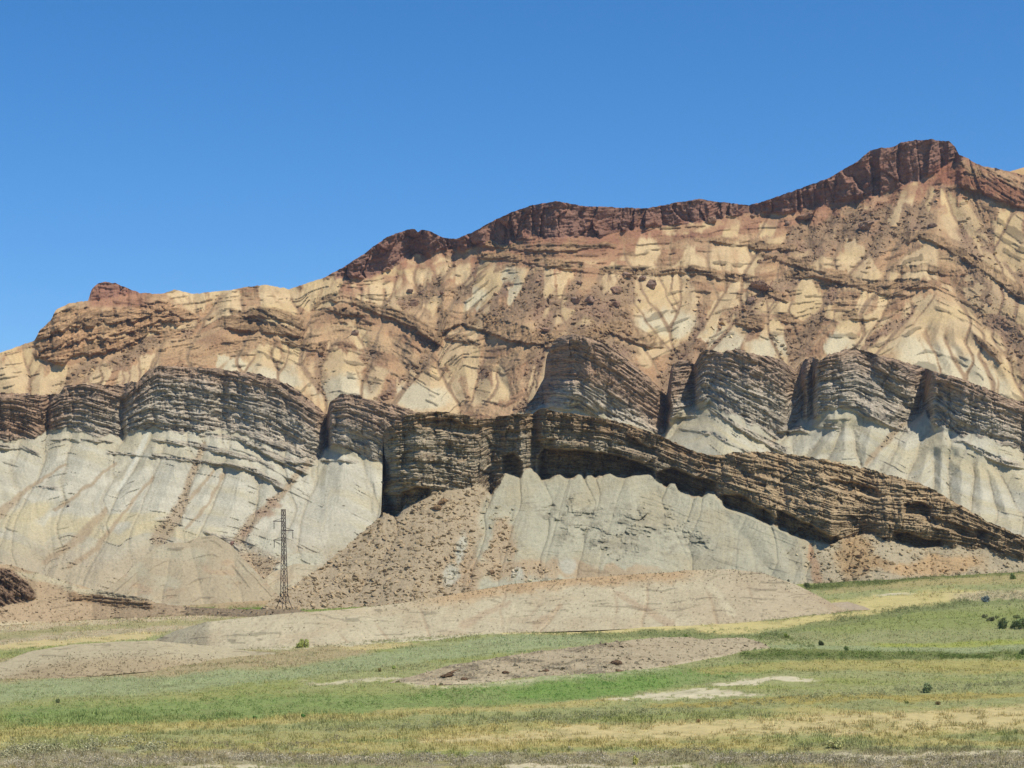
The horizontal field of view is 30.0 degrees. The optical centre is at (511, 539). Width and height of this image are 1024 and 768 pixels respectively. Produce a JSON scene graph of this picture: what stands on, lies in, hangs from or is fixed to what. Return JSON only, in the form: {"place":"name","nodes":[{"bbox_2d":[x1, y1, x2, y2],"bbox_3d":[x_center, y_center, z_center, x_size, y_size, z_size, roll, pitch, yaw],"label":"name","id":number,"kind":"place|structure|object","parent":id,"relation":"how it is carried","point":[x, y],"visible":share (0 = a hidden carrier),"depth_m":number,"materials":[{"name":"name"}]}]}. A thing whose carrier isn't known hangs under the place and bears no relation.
{"place":"outdoors","nodes":[
{"label":"outdoors","id":0,"kind":"place"},
{"bbox_2d":[0,564,304,625],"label":"foothill","id":1,"kind":"structure","parent":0,"point":[20,615],"depth_m":568.27,"materials":[{"name":"beige soil"}]},
{"bbox_2d":[0,564,285,625],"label":"rubble","id":2,"kind":"object","parent":1,"relation":"on","point":[9,596],"visible":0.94,"depth_m":567.61,"materials":[{"name":"stone"}]},
{"bbox_2d":[0,139,1023,419],"bbox_3d":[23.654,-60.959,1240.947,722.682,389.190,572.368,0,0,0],"label":"mountain","id":3,"kind":"structure","parent":0,"point":[278,333],"depth_m":1111.62,"materials":[{"name":"beige stone"}]},
{"bbox_2d":[351,330,358,335],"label":"boulder","id":4,"kind":"object","parent":3,"relation":"on","point":[355,332],"visible":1,"depth_m":1098.47,"materials":[{"name":"stone"}]},
{"bbox_2d":[410,299,417,306],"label":"boulder","id":5,"kind":"object","parent":3,"relation":"on","point":[414,302],"visible":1,"depth_m":1114.26,"materials":[{"name":"stone"}]},
{"bbox_2d":[26,188,1023,413],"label":"rubble","id":6,"kind":"object","parent":3,"relation":"on","point":[441,332],"visible":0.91,"depth_m":1096.23,"materials":[{"name":"stone"}]},
{"bbox_2d":[539,327,549,331],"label":"boulder","id":7,"kind":"object","parent":3,"relation":"on","point":[545,329],"visible":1,"depth_m":1055.29,"materials":[{"name":"stone"}]},
{"bbox_2d":[571,296,581,302],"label":"boulder","id":8,"kind":"object","parent":3,"relation":"on","point":[575,299],"visible":1,"depth_m":1087.50,"materials":[{"name":"stone"}]},
{"bbox_2d":[584,293,612,303],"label":"boulder","id":9,"kind":"object","parent":3,"relation":"on","point":[589,299],"visible":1,"depth_m":1093.09,"materials":[{"name":"stone"}]},
{"bbox_2d":[610,286,621,292],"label":"boulder","id":10,"kind":"object","parent":3,"relation":"on","point":[615,289],"visible":0.98,"depth_m":1109.53,"materials":[{"name":"stone"}]},
{"bbox_2d":[611,299,620,308],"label":"boulder","id":11,"kind":"object","parent":3,"relation":"on","point":[616,303],"visible":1,"depth_m":1097.39,"materials":[{"name":"stone"}]},
{"bbox_2d":[614,271,631,278],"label":"boulder","id":12,"kind":"object","parent":3,"relation":"on","point":[627,274],"visible":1,"depth_m":1126.03,"materials":[{"name":"stone"}]},
{"bbox_2d":[639,275,648,279],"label":"boulder","id":13,"kind":"object","parent":3,"relation":"on","point":[642,277],"visible":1,"depth_m":1134.37,"materials":[{"name":"stone"}]},
{"bbox_2d":[646,279,656,288],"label":"boulder","id":14,"kind":"object","parent":3,"relation":"on","point":[651,283],"visible":1,"depth_m":1128.21,"materials":[{"name":"stone"}]},
{"bbox_2d":[706,216,716,223],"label":"boulder","id":15,"kind":"object","parent":3,"relation":"on","point":[711,220],"visible":1,"depth_m":1181.98,"materials":[{"name":"stone"}]},
{"bbox_2d":[746,296,755,303],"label":"boulder","id":16,"kind":"object","parent":3,"relation":"on","point":[751,300],"visible":1,"depth_m":1123.64,"materials":[{"name":"stone"}]},
{"bbox_2d":[749,279,772,290],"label":"boulder","id":17,"kind":"object","parent":3,"relation":"on","point":[762,285],"visible":0.99,"depth_m":1129.63,"materials":[{"name":"stone"}]},
{"bbox_2d":[796,206,817,219],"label":"boulder","id":18,"kind":"object","parent":3,"relation":"on","point":[806,215],"visible":1,"depth_m":1194.15,"materials":[{"name":"stone"}]},
{"bbox_2d":[858,220,876,229],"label":"boulder","id":19,"kind":"object","parent":3,"relation":"on","point":[865,225],"visible":1,"depth_m":1175.43,"materials":[{"name":"stone"}]},
{"bbox_2d":[927,223,937,226],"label":"boulder","id":20,"kind":"object","parent":3,"relation":"on","point":[932,225],"visible":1,"depth_m":1166.78,"materials":[{"name":"stone"}]},
{"bbox_2d":[0,334,1023,590],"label":"badland hillside","id":21,"kind":"structure","parent":0,"point":[112,466],"depth_m":829.15,"materials":[{"name":"grey stone"}]},
{"bbox_2d":[149,412,906,578],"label":"rubble","id":22,"kind":"object","parent":21,"relation":"on","point":[237,534],"visible":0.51,"depth_m":787.42,"materials":[{"name":"stone"}]},
{"bbox_2d":[0,572,1023,767],"bbox_3d":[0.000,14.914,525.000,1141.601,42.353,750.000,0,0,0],"label":"valley floor","id":23,"kind":"structure","parent":0,"point":[694,691],"depth_m":254.55,"materials":[{"name":"green plant"}]},
{"bbox_2d":[0,641,274,679],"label":"mound","id":24,"kind":"object","parent":23,"relation":"on","point":[171,649],"visible":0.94,"depth_m":315.24,"materials":[{"name":"beige soil"}]},
{"bbox_2d":[273,509,293,608],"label":"power pylon","id":25,"kind":"object","parent":23,"relation":"on","point":[283,555],"visible":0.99,"depth_m":554.47,"materials":[{"name":"metal"}]},
{"bbox_2d":[295,639,309,647],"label":"bush","id":26,"kind":"object","parent":23,"relation":"on","point":[301,643],"visible":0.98,"depth_m":362.20,"materials":[{"name":"green plant"}]},
{"bbox_2d":[0,568,824,683],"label":"scrub","id":27,"kind":"object","parent":23,"relation":"on","point":[401,631],"visible":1,"depth_m":330.19,"materials":[{"name":"green plant"}]},
{"bbox_2d":[154,569,848,648],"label":"long mound","id":28,"kind":"object","parent":23,"relation":"on","point":[523,611],"visible":0.94,"depth_m":397.67,"materials":[{"name":"beige soil"}]},
{"bbox_2d":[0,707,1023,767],"bbox_3d":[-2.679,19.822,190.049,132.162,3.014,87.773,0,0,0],"label":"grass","id":29,"kind":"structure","parent":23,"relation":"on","point":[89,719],"depth_m":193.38,"materials":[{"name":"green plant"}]},
{"bbox_2d":[389,637,770,684],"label":"rocky mound","id":30,"kind":"object","parent":23,"relation":"on","point":[674,652],"visible":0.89,"depth_m":282.66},
{"bbox_2d":[440,669,458,677],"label":"boulder","id":31,"kind":"object","parent":30,"relation":"on","point":[450,674],"visible":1,"depth_m":267.46,"materials":[{"name":"stone"}]},
{"bbox_2d":[396,637,765,685],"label":"rubble","id":32,"kind":"object","parent":30,"relation":"on","point":[578,660],"visible":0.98,"depth_m":281.84,"materials":[{"name":"stone"}]},
{"bbox_2d":[610,660,621,664],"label":"boulder","id":33,"kind":"object","parent":30,"relation":"on","point":[617,662],"visible":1,"depth_m":278.61,"materials":[{"name":"stone"}]},
{"bbox_2d":[632,755,637,764],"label":"bush","id":34,"kind":"object","parent":23,"relation":"on","point":[635,760],"visible":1,"depth_m":172.97,"materials":[{"name":"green plant"}]},
{"bbox_2d":[825,737,844,748],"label":"bush","id":35,"kind":"object","parent":23,"relation":"on","point":[832,744],"visible":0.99,"depth_m":183.86,"materials":[{"name":"green plant"}]},
{"bbox_2d":[832,602,869,610],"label":"mound","id":36,"kind":"object","parent":23,"relation":"on","point":[849,606],"visible":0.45,"depth_m":418.98,"materials":[{"name":"beige soil"}]},
{"bbox_2d":[923,682,932,692],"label":"bush","id":37,"kind":"object","parent":23,"relation":"on","point":[927,687],"visible":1,"depth_m":235.32,"materials":[{"name":"green plant"}]},
{"bbox_2d":[981,595,989,601],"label":"bush","id":38,"kind":"object","parent":23,"relation":"on","point":[986,598],"visible":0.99,"depth_m":428.14,"materials":[{"name":"green plant"}]},
{"bbox_2d":[986,616,994,620],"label":"bush","id":39,"kind":"object","parent":23,"relation":"on","point":[991,618],"visible":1,"depth_m":357.90,"materials":[{"name":"green plant"}]},
{"bbox_2d":[997,617,1007,628],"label":"bush","id":40,"kind":"object","parent":23,"relation":"on","point":[1002,622],"visible":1,"depth_m":341.86,"materials":[{"name":"green plant"}]},
{"bbox_2d":[1011,618,1023,628],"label":"bush","id":41,"kind":"object","parent":23,"relation":"on","point":[1018,623],"visible":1,"depth_m":340.82,"materials":[{"name":"green plant"}]},
{"bbox_2d":[0,0,1023,352],"label":"sky","id":42,"kind":"structure","parent":0,"point":[147,146],"materials":[{"name":"blue"}]},
{"bbox_2d":[261,408,1023,609],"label":"rocky spur","id":43,"kind":"structure","parent":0,"point":[583,496],"depth_m":598.92,"materials":[{"name":"grey stone"}]},
{"bbox_2d":[433,505,441,509],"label":"boulder","id":44,"kind":"object","parent":43,"relation":"on","point":[437,507],"visible":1,"depth_m":601.73,"materials":[{"name":"stone"}]},
{"bbox_2d":[437,498,448,504],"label":"boulder","id":45,"kind":"object","parent":43,"relation":"on","point":[442,501],"visible":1,"depth_m":604.37,"materials":[{"name":"stone"}]},
{"bbox_2d":[262,481,1023,609],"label":"rubble","id":46,"kind":"object","parent":43,"relation":"on","point":[355,577],"visible":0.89,"depth_m":578.18,"materials":[{"name":"stone"}]},
{"bbox_2d":[1010,167,1023,174],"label":"distant hill","id":47,"kind":"structure","parent":0,"point":[1020,171],"depth_m":1635.22,"materials":[{"name":"beige stone"}]},
{"bbox_3d":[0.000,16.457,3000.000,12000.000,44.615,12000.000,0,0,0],"label":"ground","id":48,"kind":"structure","parent":0,"visible":0},
{"bbox_2d":[105,535,278,605],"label":"debris mound","id":49,"kind":"object","parent":48,"relation":"on","point":[212,569],"visible":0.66,"depth_m":681.23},
{"bbox_2d":[264,563,320,595],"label":"debris mound","id":50,"kind":"object","parent":48,"relation":"on","point":[296,572],"visible":0.22,"depth_m":723.48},
{"bbox_2d":[0,570,1023,767],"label":"scrub","id":51,"kind":"object","parent":48,"relation":"on","point":[138,747],"visible":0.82,"depth_m":190.32,"materials":[{"name":"green plant"}]}
]}

